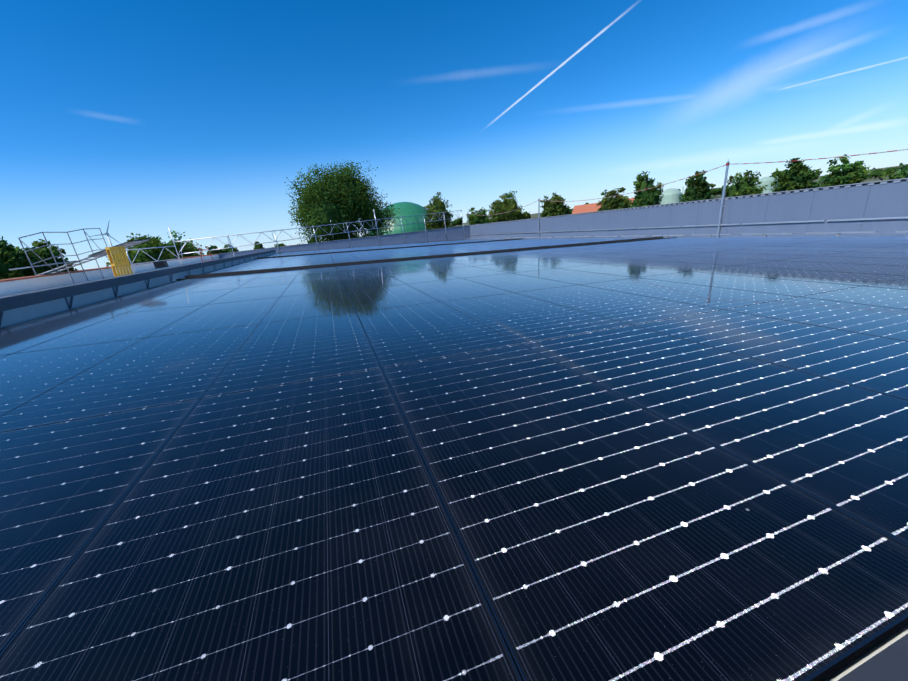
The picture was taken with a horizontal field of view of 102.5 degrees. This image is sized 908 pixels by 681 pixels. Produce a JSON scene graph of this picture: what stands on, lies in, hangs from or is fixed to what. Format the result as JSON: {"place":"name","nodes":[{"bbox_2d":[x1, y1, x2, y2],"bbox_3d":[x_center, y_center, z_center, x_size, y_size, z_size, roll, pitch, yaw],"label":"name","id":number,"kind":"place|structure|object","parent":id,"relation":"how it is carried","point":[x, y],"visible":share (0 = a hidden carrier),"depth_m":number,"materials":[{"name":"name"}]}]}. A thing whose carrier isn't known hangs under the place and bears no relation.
{"place":"outdoors","nodes":[
{"label":"outdoors","id":0,"kind":"place"},
{"bbox_2d":[369,195,436,234],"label":"storage tank","id":1,"kind":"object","parent":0,"point":[408,209],"depth_m":130.20,"materials":[{"name":"metal"}]},
{"bbox_2d":[0,0,907,269],"label":"sky","id":2,"kind":"structure","parent":0,"point":[144,117],"materials":[{"name":"blue"}]},
{"bbox_2d":[572,198,634,213],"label":"house roof","id":3,"kind":"structure","parent":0,"point":[586,208],"depth_m":106.82,"materials":[{"name":"tile"}]},
{"bbox_2d":[324,165,907,241],"bbox_3d":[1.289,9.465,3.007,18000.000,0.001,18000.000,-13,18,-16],"label":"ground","id":4,"kind":"structure","parent":0,"point":[535,215],"depth_m":773.03,"materials":[{"name":"green plant"}]},
{"bbox_2d":[0,236,62,278],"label":"tree","id":5,"kind":"object","parent":4,"relation":"on","point":[12,256],"visible":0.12,"depth_m":25.97,"materials":[{"name":"green plant"}]},
{"bbox_2d":[26,239,76,271],"bbox_3d":[-32.597,-1.944,31.100,3.998,12.997,3.708,10,25,43],"label":"tree","id":6,"kind":"object","parent":4,"relation":"on","point":[45,250],"visible":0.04,"depth_m":29.30,"materials":[{"name":"green plant"}]},
{"bbox_2d":[9,228,168,283],"bbox_3d":[-18.388,0.750,18.450,10.761,12.024,4.316,0,19,24],"label":"scaffolding","id":7,"kind":"object","parent":4,"relation":"on","point":[128,244],"visible":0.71,"depth_m":16.20,"materials":[{"name":"grey metal"}]},
{"bbox_2d":[89,220,120,246],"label":"wind turbine","id":8,"kind":"object","parent":4,"relation":"on","point":[107,234],"visible":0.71,"depth_m":635.86,"materials":[{"name":"white metal"}]},
{"bbox_2d":[106,230,203,266],"bbox_3d":[-33.210,-6.104,43.486,10.306,13.513,9.318,-13,18,-16],"label":"tree","id":9,"kind":"object","parent":4,"relation":"on","point":[143,257],"visible":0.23,"depth_m":39.79,"materials":[{"name":"green plant"}]},
{"bbox_2d":[205,245,223,254],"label":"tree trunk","id":10,"kind":"object","parent":4,"relation":"on","point":[215,251],"visible":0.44,"depth_m":248.74,"materials":[{"name":"green plant"}]},
{"bbox_2d":[223,244,238,252],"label":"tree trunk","id":11,"kind":"object","parent":4,"relation":"on","point":[227,250],"visible":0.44,"depth_m":259.57,"materials":[{"name":"green plant"}]},
{"bbox_2d":[253,241,263,249],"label":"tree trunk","id":12,"kind":"object","parent":4,"relation":"on","point":[258,246],"visible":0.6,"depth_m":299.26,"materials":[{"name":"green plant"}]},
{"bbox_2d":[284,160,399,242],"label":"oak tree","id":13,"kind":"object","parent":4,"relation":"on","point":[344,196],"visible":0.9,"depth_m":66.70,"materials":[{"name":"green plant"}]},
{"bbox_2d":[423,192,454,229],"bbox_3d":[-2.308,-18.937,67.178,5.981,15.722,5.702,-13,18,-16],"label":"tree","id":14,"kind":"object","parent":4,"relation":"on","point":[437,206],"visible":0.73,"depth_m":64.72,"materials":[{"name":"green plant"}]},
{"bbox_2d":[0,259,907,680],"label":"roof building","id":15,"kind":"structure","parent":4,"relation":"on","point":[856,663],"depth_m":0.95,"materials":[{"name":"grey metal"}]},
{"bbox_2d":[0,254,218,295],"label":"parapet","id":16,"kind":"structure","parent":15,"relation":"on","point":[19,285],"depth_m":15.67,"materials":[{"name":"grey concrete"}]},
{"bbox_2d":[105,246,132,276],"bbox_3d":[-14.004,-3.212,15.304,0.235,1.415,0.953,-10,18,-8],"label":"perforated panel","id":17,"kind":"object","parent":15,"relation":"on","point":[120,264],"visible":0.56,"depth_m":15.14,"materials":[{"name":"yellow metal"}]},
{"bbox_2d":[0,250,275,327],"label":"upstand","id":18,"kind":"object","parent":15,"relation":"on","point":[20,307],"visible":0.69,"depth_m":7.89,"materials":[{"name":"grey metal"}]},
{"bbox_2d":[199,246,212,261],"bbox_3d":[-15.982,-5.432,23.527,0.743,1.255,0.050,-13,18,-16],"label":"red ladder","id":19,"kind":"object","parent":15,"relation":"on","point":[205,255],"visible":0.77,"depth_m":23.49,"materials":[{"name":"red metal"}]},
{"bbox_2d":[125,209,464,273],"bbox_3d":[-8.721,-8.800,31.093,1.922,4.263,30.506,6,22,37],"label":"guardrail","id":20,"kind":"object","parent":15,"relation":"on","point":[444,219],"visible":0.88,"depth_m":26.64,"materials":[{"name":"grey metal"}]},
{"bbox_2d":[218,225,470,258],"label":"wall","id":21,"kind":"structure","parent":15,"relation":"on","point":[453,233],"depth_m":42.98,"materials":[{"name":"grey"}]},
{"bbox_2d":[257,238,521,258],"bbox_3d":[-6.218,-9.022,35.262,21.132,0.268,13.908,-9,17,-17],"label":"solar array","id":22,"kind":"object","parent":15,"relation":"on","point":[311,252],"visible":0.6,"depth_m":33.90,"materials":[{"name":"blue glass"}]},
{"bbox_2d":[185,236,662,277],"bbox_3d":[-1.456,-5.373,21.910,21.132,0.268,13.908,-9,17,-17],"label":"solar array","id":23,"kind":"object","parent":15,"relation":"on","point":[311,261],"visible":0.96,"depth_m":18.71,"materials":[{"name":"blue glass"}]},
{"bbox_2d":[0,236,907,680],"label":"solar array","id":24,"kind":"object","parent":15,"relation":"on","point":[666,460],"visible":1,"depth_m":1.47,"materials":[{"name":"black glass"}]},
{"bbox_2d":[467,159,729,238],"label":"metal poles","id":25,"kind":"object","parent":15,"relation":"on","point":[723,195],"visible":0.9,"depth_m":16.86,"materials":[{"name":"grey"}]},
{"bbox_2d":[472,149,907,215],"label":"barrier chain","id":26,"kind":"object","parent":25,"relation":"attached to","point":[731,164],"visible":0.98,"depth_m":15.37,"materials":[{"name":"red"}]},
{"bbox_2d":[464,216,907,239],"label":"edge rails","id":27,"kind":"object","parent":15,"relation":"on","point":[766,234],"visible":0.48,"depth_m":15.85,"materials":[{"name":"metal"}]},
{"bbox_2d":[470,178,907,239],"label":"wall","id":28,"kind":"structure","parent":15,"relation":"on","point":[881,199],"depth_m":15.78,"materials":[{"name":"grey"}]},
{"bbox_2d":[838,634,907,680],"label":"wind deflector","id":29,"kind":"object","parent":15,"relation":"on","point":[889,663],"depth_m":0.78,"materials":[{"name":"grey metal"}]},
{"bbox_2d":[452,218,462,226],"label":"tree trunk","id":30,"kind":"object","parent":4,"relation":"on","point":[458,221],"visible":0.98,"depth_m":376.51,"materials":[{"name":"green plant"}]},
{"bbox_2d":[466,207,488,224],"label":"tree","id":31,"kind":"object","parent":4,"relation":"on","point":[475,218],"visible":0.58,"depth_m":102.83,"materials":[{"name":"green plant"}]},
{"bbox_2d":[487,191,528,222],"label":"tree","id":32,"kind":"object","parent":4,"relation":"on","point":[498,206],"visible":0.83,"depth_m":82.52,"materials":[{"name":"green plant"}]},
{"bbox_2d":[521,211,530,219],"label":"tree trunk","id":33,"kind":"object","parent":4,"relation":"on","point":[529,217],"visible":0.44,"depth_m":269.93,"materials":[{"name":"green plant"}]},
{"bbox_2d":[540,192,570,216],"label":"tree","id":34,"kind":"object","parent":4,"relation":"on","point":[551,207],"visible":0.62,"depth_m":71.52,"materials":[{"name":"green plant"}]},
{"bbox_2d":[596,187,633,210],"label":"tree","id":35,"kind":"object","parent":4,"relation":"on","point":[620,201],"visible":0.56,"depth_m":63.79,"materials":[{"name":"green plant"}]},
{"bbox_2d":[628,171,663,207],"bbox_3d":[26.612,-16.323,50.686,3.993,13.562,4.036,-13,18,-16],"label":"tree","id":36,"kind":"object","parent":4,"relation":"on","point":[648,197],"visible":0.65,"depth_m":48.95,"materials":[{"name":"green plant"}]},
{"bbox_2d":[679,170,715,201],"bbox_3d":[27.744,-13.027,42.146,4.452,12.222,3.452,-13,18,-16],"label":"tree","id":37,"kind":"object","parent":4,"relation":"on","point":[696,189],"visible":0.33,"depth_m":40.34,"materials":[{"name":"green plant"}]},
{"bbox_2d":[710,188,722,198],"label":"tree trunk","id":38,"kind":"object","parent":4,"relation":"on","point":[715,192],"visible":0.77,"depth_m":273.26,"materials":[{"name":"green plant"}]},
{"bbox_2d":[721,170,767,197],"bbox_3d":[29.665,-11.630,38.331,4.170,11.411,3.937,-13,18,-16],"label":"tree","id":39,"kind":"object","parent":4,"relation":"on","point":[746,184],"visible":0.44,"depth_m":36.52,"materials":[{"name":"green plant"}]},
{"bbox_2d":[769,168,784,183],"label":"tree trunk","id":40,"kind":"object","parent":4,"relation":"on","point":[776,172],"visible":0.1,"depth_m":238.12,"materials":[{"name":"green plant"}]},
{"bbox_2d":[771,157,822,191],"bbox_3d":[30.435,-10.333,33.393,3.449,11.758,3.747,-3,18,15],"label":"tree","id":41,"kind":"object","parent":4,"relation":"on","point":[796,176],"visible":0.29,"depth_m":31.44,"materials":[{"name":"green plant"}]},
{"bbox_2d":[809,168,822,181],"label":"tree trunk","id":42,"kind":"object","parent":4,"relation":"on","point":[816,173],"visible":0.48,"depth_m":245.10,"materials":[{"name":"green plant"}]},
{"bbox_2d":[819,154,871,186],"bbox_3d":[32.556,-9.666,30.980,3.516,11.430,3.856,-13,18,-16],"label":"tree","id":43,"kind":"object","parent":4,"relation":"on","point":[850,173],"visible":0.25,"depth_m":29.43,"materials":[{"name":"green plant"}]},
{"bbox_2d":[860,163,869,170],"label":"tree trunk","id":44,"kind":"object","parent":4,"relation":"on","point":[862,167],"visible":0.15,"depth_m":241.84,"materials":[{"name":"green plant"}]},
{"bbox_2d":[870,167,900,180],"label":"tree","id":45,"kind":"object","parent":4,"relation":"on","point":[876,173],"visible":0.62,"depth_m":221.67,"materials":[{"name":"green plant"}]},
{"bbox_2d":[880,163,907,180],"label":"tree","id":46,"kind":"object","parent":4,"relation":"on","point":[902,173],"visible":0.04,"depth_m":26.69,"materials":[{"name":"green plant"}]},
{"bbox_2d":[659,186,683,204],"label":"storage tank","id":47,"kind":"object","parent":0,"point":[671,195],"depth_m":135.59,"materials":[{"name":"metal"}]},
{"bbox_2d":[756,176,777,193],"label":"storage tank","id":48,"kind":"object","parent":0,"point":[768,181],"depth_m":120.79,"materials":[{"name":"metal"}]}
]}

